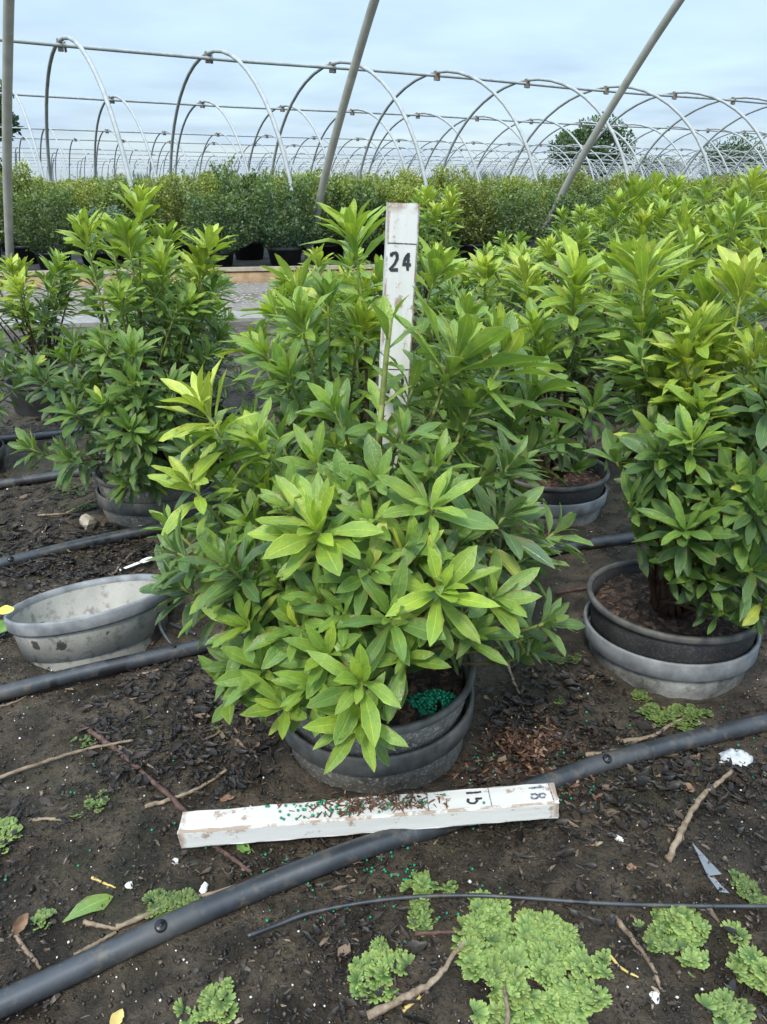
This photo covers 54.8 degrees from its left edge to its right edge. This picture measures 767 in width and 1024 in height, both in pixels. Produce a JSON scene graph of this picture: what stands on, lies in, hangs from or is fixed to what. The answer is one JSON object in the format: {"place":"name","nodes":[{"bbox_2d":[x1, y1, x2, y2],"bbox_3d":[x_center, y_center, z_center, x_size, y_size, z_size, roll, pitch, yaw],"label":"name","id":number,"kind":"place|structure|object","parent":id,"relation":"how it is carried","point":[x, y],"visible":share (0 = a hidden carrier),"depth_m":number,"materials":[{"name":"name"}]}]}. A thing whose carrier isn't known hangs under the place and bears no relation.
{"place":"outdoors","nodes":[
{"label":"outdoors","id":0,"kind":"place"},
{"bbox_2d":[0,261,765,287],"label":"earth bank","id":1,"kind":"structure","parent":0,"point":[250,276],"depth_m":5.86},
{"bbox_2d":[0,257,764,275],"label":"edging board","id":2,"kind":"object","parent":1,"relation":"on","point":[227,269],"depth_m":5.87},
{"bbox_2d":[0,184,766,1023],"bbox_3d":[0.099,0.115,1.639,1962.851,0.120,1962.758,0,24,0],"label":"ground","id":3,"kind":"structure","parent":0,"point":[120,910],"depth_m":0.89,"materials":[{"name":"soil"}]},
{"bbox_2d":[0,816,22,853],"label":"liverwort patch","id":4,"kind":"object","parent":3,"relation":"on","point":[8,825],"visible":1,"depth_m":0.90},
{"bbox_2d":[0,330,38,446],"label":"potted shrub","id":5,"kind":"object","parent":3,"relation":"on","point":[5,370],"visible":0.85,"depth_m":1.99,"materials":[{"name":"green plant"}]},
{"bbox_2d":[0,246,109,416],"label":"potted shrub","id":6,"kind":"object","parent":3,"relation":"on","point":[26,312],"visible":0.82,"depth_m":2.47,"materials":[{"name":"green plant"}]},
{"bbox_2d":[0,739,133,778],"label":"twig","id":7,"kind":"object","parent":3,"relation":"on","point":[7,774],"visible":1,"depth_m":1.02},
{"bbox_2d":[3,574,167,670],"bbox_3d":[-0.511,0.209,1.313,0.276,0.125,0.270,-7,11,3],"label":"empty pot","id":8,"kind":"object","parent":3,"relation":"on","point":[80,623],"visible":0.82,"depth_m":1.23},
{"bbox_2d":[63,894,112,921],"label":"fallen leaf","id":9,"kind":"object","parent":3,"relation":"on","point":[89,904],"visible":1,"depth_m":0.80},
{"bbox_2d":[0,408,248,443],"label":"irrigation hose","id":10,"kind":"object","parent":3,"relation":"on","point":[38,436],"visible":0.23,"depth_m":2.27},
{"bbox_2d":[95,481,214,526],"bbox_3d":[-0.550,-0.010,1.810,0.276,0.130,0.275,-8,24,-19],"label":"socket pot","id":11,"kind":"object","parent":3,"relation":"on","point":[128,514],"visible":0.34,"depth_m":1.69,"materials":[{"name":"plastic"}]},
{"bbox_2d":[7,181,261,507],"bbox_3d":[-0.568,-0.317,1.649,0.540,0.772,0.551,13,27,27],"label":"potted shrub","id":12,"kind":"object","parent":11,"relation":"in","point":[143,425],"visible":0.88,"depth_m":1.54,"materials":[{"name":"green plant"}]},
{"bbox_2d":[80,724,252,873],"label":"twig","id":13,"kind":"object","parent":3,"relation":"on","point":[178,805],"visible":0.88,"depth_m":0.97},
{"bbox_2d":[137,887,200,918],"bbox_3d":[-0.228,0.427,0.802,0.074,0.010,0.047,0,24,0],"label":"liverwort patch","id":14,"kind":"object","parent":3,"relation":"on","point":[162,901],"visible":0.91,"depth_m":0.81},
{"bbox_2d":[0,311,342,329],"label":"path kerb","id":15,"kind":"structure","parent":3,"relation":"on","point":[86,321],"depth_m":4.21,"materials":[{"name":"concrete"}]},
{"bbox_2d":[116,884,234,930],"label":"twig","id":16,"kind":"object","parent":3,"relation":"on","point":[135,919],"visible":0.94,"depth_m":0.79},
{"bbox_2d":[173,976,238,1023],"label":"liverwort patch","id":17,"kind":"object","parent":3,"relation":"on","point":[215,1007],"visible":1,"depth_m":0.70,"materials":[{"name":"plant"}]},
{"bbox_2d":[192,407,225,430],"bbox_3d":[-0.643,-0.262,2.382,0.276,0.130,0.276,21,32,39],"label":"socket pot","id":18,"kind":"object","parent":3,"relation":"on","point":[224,418],"visible":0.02,"depth_m":2.35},
{"bbox_2d":[104,235,252,421],"bbox_3d":[-0.653,-0.519,2.276,0.444,0.641,0.432,-12,27,-25],"label":"potted shrub","id":19,"kind":"object","parent":18,"relation":"in","point":[190,276],"visible":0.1,"depth_m":2.23,"materials":[{"name":"green plant"}]},
{"bbox_2d":[0,416,558,488],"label":"irrigation hose","id":20,"kind":"object","parent":3,"relation":"on","point":[31,479],"visible":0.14,"depth_m":1.94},
{"bbox_2d":[258,243,373,385],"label":"potted shrub","id":21,"kind":"object","parent":3,"relation":"on","point":[349,258],"visible":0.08,"depth_m":2.40,"materials":[{"name":"green plant"}]},
{"bbox_2d":[0,451,635,567],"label":"irrigation hose","id":22,"kind":"object","parent":3,"relation":"on","point":[93,540],"visible":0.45,"depth_m":1.60,"materials":[{"name":"plastic"}]},
{"bbox_2d":[0,532,638,701],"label":"irrigation hose","id":23,"kind":"object","parent":3,"relation":"on","point":[27,686],"visible":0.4,"depth_m":1.19,"materials":[{"name":"plastic"}]},
{"bbox_2d":[262,254,428,437],"bbox_3d":[-0.109,-0.358,1.949,0.449,0.613,0.470,0,24,0],"label":"potted shrub","id":24,"kind":"object","parent":3,"relation":"on","point":[377,274],"visible":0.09,"depth_m":1.83,"materials":[{"name":"green plant"}]},
{"bbox_2d":[0,355,727,580],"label":"leaf litter","id":25,"kind":"object","parent":3,"relation":"on","point":[82,533],"visible":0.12,"depth_m":1.66,"materials":[{"name":"plant"}]},
{"bbox_2d":[0,162,743,180],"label":"hoop house frame","id":26,"kind":"object","parent":3,"relation":"on","point":[345,170],"visible":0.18,"depth_m":61.71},
{"bbox_2d":[216,199,529,537],"bbox_3d":[-0.021,-0.204,1.436,0.553,0.748,0.529,-8,25,-18],"label":"potted shrub","id":27,"kind":"object","parent":3,"relation":"on","point":[304,340],"visible":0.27,"depth_m":1.29,"materials":[{"name":"green plant"}]},
{"bbox_2d":[277,687,473,793],"bbox_3d":[-0.010,0.307,1.061,0.275,0.130,0.276,17,30,35],"label":"socket pot","id":28,"kind":"object","parent":3,"relation":"on","point":[425,765],"visible":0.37,"depth_m":0.94,"materials":[{"name":"plastic"}]},
{"bbox_2d":[139,285,593,774],"bbox_3d":[-0.015,0.043,0.951,0.537,0.654,0.570,19,30,37],"label":"potted shrub","id":29,"kind":"object","parent":28,"relation":"in","point":[342,653],"visible":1,"depth_m":0.79,"materials":[{"name":"green plant"}]},
{"bbox_2d":[377,202,419,479],"bbox_3d":[0.009,-0.066,1.007,0.040,0.658,0.020,0,21,-8],"label":"measuring stake","id":30,"kind":"object","parent":29,"relation":"in","point":[401,248],"visible":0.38,"depth_m":0.91,"materials":[{"name":"white paint"}]},
{"bbox_2d":[405,689,456,715],"bbox_3d":[0.066,0.239,0.965,0.060,0.027,0.052,-18,30,-35],"label":"fertiliser heap","id":31,"kind":"object","parent":29,"relation":"in","point":[428,696],"visible":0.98,"depth_m":0.95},
{"bbox_2d":[347,935,414,1004],"bbox_3d":[-0.005,0.454,0.734,0.060,0.018,0.076,12,27,25],"label":"liverwort patch","id":32,"kind":"object","parent":3,"relation":"on","point":[378,973],"visible":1,"depth_m":0.73,"materials":[{"name":"plant"}]},
{"bbox_2d":[0,159,761,181],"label":"hoop house frame","id":33,"kind":"object","parent":3,"relation":"on","point":[338,165],"visible":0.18,"depth_m":53.39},
{"bbox_2d":[0,156,763,182],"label":"hoop house frame","id":34,"kind":"object","parent":3,"relation":"on","point":[354,163],"visible":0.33,"depth_m":48.70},
{"bbox_2d":[2,488,761,1022],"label":"perlite specks","id":35,"kind":"object","parent":3,"relation":"on","point":[298,930],"visible":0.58,"depth_m":0.83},
{"bbox_2d":[0,529,766,1023],"bbox_3d":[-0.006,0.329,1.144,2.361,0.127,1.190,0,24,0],"label":"leaf litter","id":36,"kind":"object","parent":3,"relation":"on","point":[568,679],"visible":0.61,"depth_m":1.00,"materials":[{"name":"plant"}]},
{"bbox_2d":[0,712,766,1019],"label":"irrigation hose","id":37,"kind":"object","parent":3,"relation":"on","point":[28,991],"visible":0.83,"depth_m":0.82,"materials":[{"name":"plastic"}]},
{"bbox_2d":[177,782,558,847],"bbox_3d":[-0.017,0.361,0.881,0.449,0.028,0.034,-4,24,-1],"label":"measuring stick","id":38,"kind":"object","parent":37,"relation":"on","point":[262,823],"visible":0.96,"depth_m":0.87,"materials":[{"name":"white paint"}]},
{"bbox_2d":[276,791,448,818],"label":"peat crumbs","id":39,"kind":"object","parent":38,"relation":"on","point":[383,796],"visible":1,"depth_m":0.88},
{"bbox_2d":[0,35,766,254],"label":"hoop house frame","id":40,"kind":"object","parent":3,"relation":"on","point":[206,56],"visible":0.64,"depth_m":9.23,"materials":[{"name":"metal"}]},
{"bbox_2d":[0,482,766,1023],"bbox_3d":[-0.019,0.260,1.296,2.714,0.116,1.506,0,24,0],"label":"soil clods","id":41,"kind":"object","parent":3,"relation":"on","point":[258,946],"visible":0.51,"depth_m":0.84,"materials":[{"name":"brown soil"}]},
{"bbox_2d":[0,91,766,182],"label":"hoop house frame","id":42,"kind":"object","parent":3,"relation":"on","point":[202,104],"visible":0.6,"depth_m":14.96,"materials":[{"name":"metal"}]},
{"bbox_2d":[0,127,766,183],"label":"hoop house frame","id":43,"kind":"object","parent":3,"relation":"on","point":[107,130],"visible":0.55,"depth_m":23.93,"materials":[{"name":"metal"}]},
{"bbox_2d":[0,136,766,183],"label":"hoop house frame","id":44,"kind":"object","parent":3,"relation":"on","point":[259,144],"visible":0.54,"depth_m":28.77,"materials":[{"name":"metal"}]},
{"bbox_2d":[0,146,766,183],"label":"hoop house frame","id":45,"kind":"object","parent":3,"relation":"on","point":[632,161],"visible":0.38,"depth_m":36.46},
{"bbox_2d":[0,151,766,180],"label":"hoop house frame","id":46,"kind":"object","parent":3,"relation":"on","point":[370,158],"visible":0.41,"depth_m":42.02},
{"bbox_2d":[2,0,766,270],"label":"tall hoop frame","id":47,"kind":"object","parent":3,"relation":"on","point":[8,46],"visible":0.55,"depth_m":5.39,"materials":[{"name":"metal"}]},
{"bbox_2d":[4,706,765,942],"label":"fertiliser pellets","id":48,"kind":"object","parent":3,"relation":"on","point":[371,871],"visible":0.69,"depth_m":0.85},
{"bbox_2d":[366,937,466,1019],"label":"twig","id":49,"kind":"object","parent":3,"relation":"on","point":[377,1010],"visible":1,"depth_m":0.70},
{"bbox_2d":[399,869,442,899],"bbox_3d":[0.042,0.415,0.821,0.040,0.010,0.041,19,30,36],"label":"liverwort patch","id":50,"kind":"object","parent":3,"relation":"on","point":[419,883],"visible":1,"depth_m":0.82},
{"bbox_2d":[407,898,437,936],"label":"liverwort patch","id":51,"kind":"object","parent":3,"relation":"on","point":[419,911],"visible":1,"depth_m":0.79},
{"bbox_2d":[406,184,467,350],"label":"potted shrub","id":52,"kind":"object","parent":3,"relation":"on","point":[451,200],"visible":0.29,"depth_m":3.12,"materials":[{"name":"green plant"}]},
{"bbox_2d":[412,240,507,381],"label":"potted shrub","id":53,"kind":"object","parent":3,"relation":"on","point":[472,282],"visible":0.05,"depth_m":2.64,"materials":[{"name":"green plant"}]},
{"bbox_2d":[444,422,524,445],"bbox_3d":[0.326,-0.235,2.321,0.276,0.130,0.276,19,30,37],"label":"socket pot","id":54,"kind":"object","parent":3,"relation":"on","point":[512,442],"visible":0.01,"depth_m":2.18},
{"bbox_2d":[414,240,565,429],"bbox_3d":[0.317,-0.474,2.190,0.481,0.629,0.463,0,24,0],"label":"potted shrub","id":55,"kind":"object","parent":54,"relation":"in","point":[486,271],"visible":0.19,"depth_m":2.08,"materials":[{"name":"green plant"}]},
{"bbox_2d":[465,889,511,937],"bbox_3d":[0.112,0.430,0.794,0.056,0.014,0.061,0,24,0],"label":"liverwort patch","id":56,"kind":"object","parent":3,"relation":"on","point":[480,907],"visible":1,"depth_m":0.80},
{"bbox_2d":[247,893,766,937],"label":"drip tube","id":57,"kind":"object","parent":3,"relation":"on","point":[486,895],"visible":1,"depth_m":0.80,"materials":[{"name":"plastic"}]},
{"bbox_2d":[469,228,549,306],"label":"potted shrub","id":58,"kind":"object","parent":3,"relation":"on","point":[519,238],"visible":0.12,"depth_m":3.98,"materials":[{"name":"green plant"}]},
{"bbox_2d":[444,696,615,800],"bbox_3d":[0.198,0.320,1.039,0.236,0.025,0.215,0,24,0],"label":"peat spill","id":59,"kind":"object","parent":3,"relation":"on","point":[528,746],"visible":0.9,"depth_m":1.02,"materials":[{"name":"soil"}]},
{"bbox_2d":[451,906,614,1023],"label":"liverwort patch","id":60,"kind":"object","parent":3,"relation":"on","point":[536,939],"visible":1,"depth_m":0.73,"materials":[{"name":"plant"}]},
{"bbox_2d":[496,484,607,528],"bbox_3d":[0.400,-0.011,1.816,0.276,0.130,0.276,1,24,1],"label":"socket pot","id":61,"kind":"object","parent":3,"relation":"on","point":[587,513],"visible":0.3,"depth_m":1.69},
{"bbox_2d":[473,220,728,504],"bbox_3d":[0.403,-0.270,1.638,0.483,0.704,0.491,-20,31,-38],"label":"potted shrub","id":62,"kind":"object","parent":61,"relation":"in","point":[581,474],"visible":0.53,"depth_m":1.53,"materials":[{"name":"green plant"}]},
{"bbox_2d":[505,221,603,353],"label":"potted shrub","id":63,"kind":"object","parent":3,"relation":"on","point":[547,252],"visible":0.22,"depth_m":2.87,"materials":[{"name":"green plant"}]},
{"bbox_2d":[545,203,608,307],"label":"potted shrub","id":64,"kind":"object","parent":3,"relation":"on","point":[580,212],"visible":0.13,"depth_m":4.22,"materials":[{"name":"green plant"}]},
{"bbox_2d":[547,111,638,183],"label":"tree","id":65,"kind":"object","parent":3,"relation":"on","point":[582,135],"visible":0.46,"depth_m":92.61,"materials":[{"name":"green plant"}]},
{"bbox_2d":[578,202,636,332],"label":"potted shrub","id":66,"kind":"object","parent":3,"relation":"on","point":[602,211],"visible":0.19,"depth_m":3.66,"materials":[{"name":"green plant"}]},
{"bbox_2d":[570,174,706,406],"bbox_3d":[0.830,-0.648,2.373,0.390,0.799,0.527,21,31,39],"label":"potted shrub","id":67,"kind":"object","parent":3,"relation":"on","point":[637,190],"visible":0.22,"depth_m":2.27,"materials":[{"name":"green plant"}]},
{"bbox_2d":[614,915,662,989],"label":"twig","id":68,"kind":"object","parent":3,"relation":"on","point":[622,926],"visible":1,"depth_m":0.76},
{"bbox_2d":[633,919,676,954],"bbox_3d":[0.283,0.442,0.770,0.039,0.011,0.042,0,24,0],"label":"liverwort patch","id":69,"kind":"object","parent":3,"relation":"on","point":[658,939],"visible":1,"depth_m":0.76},
{"bbox_2d":[583,600,760,699],"bbox_3d":[0.477,0.240,1.252,0.276,0.130,0.276,6,22,21],"label":"socket pot","id":70,"kind":"object","parent":3,"relation":"on","point":[681,680],"visible":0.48,"depth_m":1.14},
{"bbox_2d":[582,230,766,663],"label":"potted shrub","id":71,"kind":"object","parent":70,"relation":"in","point":[681,589],"visible":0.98,"depth_m":1.02,"materials":[{"name":"green plant"}]},
{"bbox_2d":[635,702,713,731],"bbox_3d":[0.434,0.303,1.091,0.113,0.013,0.069,0,24,0],"label":"liverwort patch","id":72,"kind":"object","parent":3,"relation":"on","point":[653,712],"visible":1,"depth_m":1.10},
{"bbox_2d":[650,905,711,946],"bbox_3d":[0.316,0.437,0.782,0.059,0.011,0.053,0,24,0],"label":"liverwort patch","id":73,"kind":"object","parent":3,"relation":"on","point":[689,925],"visible":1,"depth_m":0.78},
{"bbox_2d":[601,192,766,461],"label":"potted shrub","id":74,"kind":"object","parent":3,"relation":"on","point":[736,217],"visible":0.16,"depth_m":1.78,"materials":[{"name":"green plant"}]},
{"bbox_2d":[674,935,709,977],"bbox_3d":[0.314,0.451,0.750,0.037,0.008,0.046,0,24,0],"label":"liverwort patch","id":75,"kind":"object","parent":3,"relation":"on","point":[694,956],"visible":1,"depth_m":0.75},
{"bbox_2d":[664,769,733,862],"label":"twig","id":76,"kind":"object","parent":3,"relation":"on","point":[681,830],"visible":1,"depth_m":0.90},
{"bbox_2d":[652,164,766,373],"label":"potted shrub","id":77,"kind":"object","parent":3,"relation":"on","point":[754,177],"visible":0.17,"depth_m":2.53,"materials":[{"name":"green plant"}]},
{"bbox_2d":[695,987,756,1023],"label":"liverwort patch","id":78,"kind":"object","parent":3,"relation":"on","point":[716,1004],"visible":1,"depth_m":0.70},
{"bbox_2d":[694,133,766,180],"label":"tree","id":79,"kind":"object","parent":3,"relation":"on","point":[725,146],"visible":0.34,"depth_m":88.81,"materials":[{"name":"green plant"}]},
{"bbox_2d":[719,748,752,765],"bbox_3d":[0.482,0.331,1.009,0.049,0.015,0.032,0,24,0],"label":"paper scrap","id":80,"kind":"object","parent":3,"relation":"on","point":[737,756],"visible":1,"depth_m":1.00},
{"bbox_2d":[720,919,766,995],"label":"liverwort patch","id":81,"kind":"object","parent":3,"relation":"on","point":[745,959],"visible":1,"depth_m":0.74,"materials":[{"name":"plant"}]},
{"bbox_2d":[728,869,766,909],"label":"liverwort patch","id":82,"kind":"object","parent":3,"relation":"on","point":[747,885],"visible":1,"depth_m":0.82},
{"bbox_3d":[1.142,-0.686,3.336,0.276,0.130,0.275,20,31,37],"label":"socket pot","id":83,"kind":"object","parent":3,"relation":"on","visible":0},
{"bbox_2d":[590,170,699,328],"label":"potted shrub","id":84,"kind":"object","parent":83,"relation":"in","point":[656,177],"visible":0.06,"depth_m":3.07,"materials":[{"name":"green plant"}]},
{"bbox_2d":[0,277,766,317],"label":"gravel path","id":85,"kind":"structure","parent":0,"point":[255,290],"depth_m":5.12,"materials":[{"name":"gravel"}]},
{"bbox_2d":[0,237,766,270],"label":"ground fabric","id":86,"kind":"object","parent":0,"point":[265,260],"depth_m":6.55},
{"bbox_2d":[0,159,54,263],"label":"potted shrub","id":87,"kind":"object","parent":86,"relation":"on","point":[19,249],"visible":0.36,"depth_m":6.17,"materials":[{"name":"green plant"}]},
{"bbox_2d":[12,182,87,269],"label":"potted shrub","id":88,"kind":"object","parent":86,"relation":"on","point":[34,238],"visible":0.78,"depth_m":5.77,"materials":[{"name":"green plant"}]},
{"bbox_2d":[72,182,107,249],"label":"potted shrub","id":89,"kind":"object","parent":86,"relation":"on","point":[83,203],"visible":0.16,"depth_m":7.07,"materials":[{"name":"green plant"}]},
{"bbox_2d":[56,202,126,267],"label":"potted shrub","id":90,"kind":"object","parent":86,"relation":"on","point":[100,253],"visible":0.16,"depth_m":5.98,"materials":[{"name":"green plant"}]},
{"bbox_2d":[88,176,160,259],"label":"potted shrub","id":91,"kind":"object","parent":86,"relation":"on","point":[95,195],"visible":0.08,"depth_m":6.51,"materials":[{"name":"green plant"}]},
{"bbox_2d":[95,176,164,261],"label":"potted shrub","id":92,"kind":"object","parent":86,"relation":"on","point":[106,197],"visible":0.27,"depth_m":6.27,"materials":[{"name":"green plant"}]},
{"bbox_2d":[144,172,184,252],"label":"potted shrub","id":93,"kind":"object","parent":86,"relation":"on","point":[163,204],"visible":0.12,"depth_m":7.05,"materials":[{"name":"green plant"}]},
{"bbox_2d":[160,168,211,258],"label":"potted shrub","id":94,"kind":"object","parent":86,"relation":"on","point":[174,190],"visible":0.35,"depth_m":6.62,"materials":[{"name":"green plant"}]},
{"bbox_2d":[177,187,255,266],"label":"potted shrub","id":95,"kind":"object","parent":86,"relation":"on","point":[226,215],"visible":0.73,"depth_m":5.91,"materials":[{"name":"green plant"}]},
{"bbox_2d":[195,170,250,250],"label":"potted shrub","id":96,"kind":"object","parent":86,"relation":"on","point":[209,187],"visible":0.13,"depth_m":7.10,"materials":[{"name":"green plant"}]},
{"bbox_2d":[210,164,285,259],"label":"potted shrub","id":97,"kind":"object","parent":86,"relation":"on","point":[253,250],"visible":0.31,"depth_m":6.48,"materials":[{"name":"green plant"}]},
{"bbox_2d":[243,171,325,265],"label":"potted shrub","id":98,"kind":"object","parent":86,"relation":"on","point":[289,253],"visible":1,"depth_m":6.04,"materials":[{"name":"green plant"}]},
{"bbox_2d":[294,167,364,260],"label":"potted shrub","id":99,"kind":"object","parent":86,"relation":"on","point":[331,247],"visible":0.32,"depth_m":6.38,"materials":[{"name":"green plant"}]},
{"bbox_2d":[321,177,388,261],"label":"potted shrub","id":100,"kind":"object","parent":86,"relation":"on","point":[368,240],"visible":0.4,"depth_m":6.27,"materials":[{"name":"green plant"}]},
{"bbox_2d":[356,170,404,256],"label":"potted shrub","id":101,"kind":"object","parent":86,"relation":"on","point":[378,248],"visible":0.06,"depth_m":6.79,"materials":[{"name":"green plant"}]},
{"bbox_2d":[365,176,425,258],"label":"potted shrub","id":102,"kind":"object","parent":86,"relation":"on","point":[401,196],"visible":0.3,"depth_m":6.35,"materials":[{"name":"green plant"}]},
{"bbox_2d":[415,183,471,251],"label":"potted shrub","id":103,"kind":"object","parent":86,"relation":"on","point":[442,230],"visible":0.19,"depth_m":6.52,"materials":[{"name":"green plant"}]},
{"bbox_2d":[429,161,475,253],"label":"potted shrub","id":104,"kind":"object","parent":86,"relation":"on","point":[441,180],"visible":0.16,"depth_m":7.03,"materials":[{"name":"green plant"}]},
{"bbox_2d":[454,169,502,259],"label":"potted shrub","id":105,"kind":"object","parent":86,"relation":"on","point":[474,236],"visible":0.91,"depth_m":6.57,"materials":[{"name":"green plant"}]},
{"bbox_2d":[477,187,546,258],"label":"potted shrub","id":106,"kind":"object","parent":86,"relation":"on","point":[515,209],"visible":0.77,"depth_m":6.58,"materials":[{"name":"green plant"}]},
{"bbox_2d":[485,178,540,243],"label":"potted shrub","id":107,"kind":"object","parent":86,"relation":"on","point":[518,186],"visible":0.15,"depth_m":7.01,"materials":[{"name":"green plant"}]},
{"bbox_2d":[540,165,586,244],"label":"potted shrub","id":108,"kind":"object","parent":86,"relation":"on","point":[578,185],"visible":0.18,"depth_m":7.19,"materials":[{"name":"green plant"}]},
{"bbox_2d":[538,186,604,252],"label":"potted shrub","id":109,"kind":"object","parent":86,"relation":"on","point":[593,201],"visible":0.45,"depth_m":6.74,"materials":[{"name":"green plant"}]},
{"bbox_2d":[0,0,766,183],"label":"sky","id":110,"kind":"structure","parent":0,"point":[718,48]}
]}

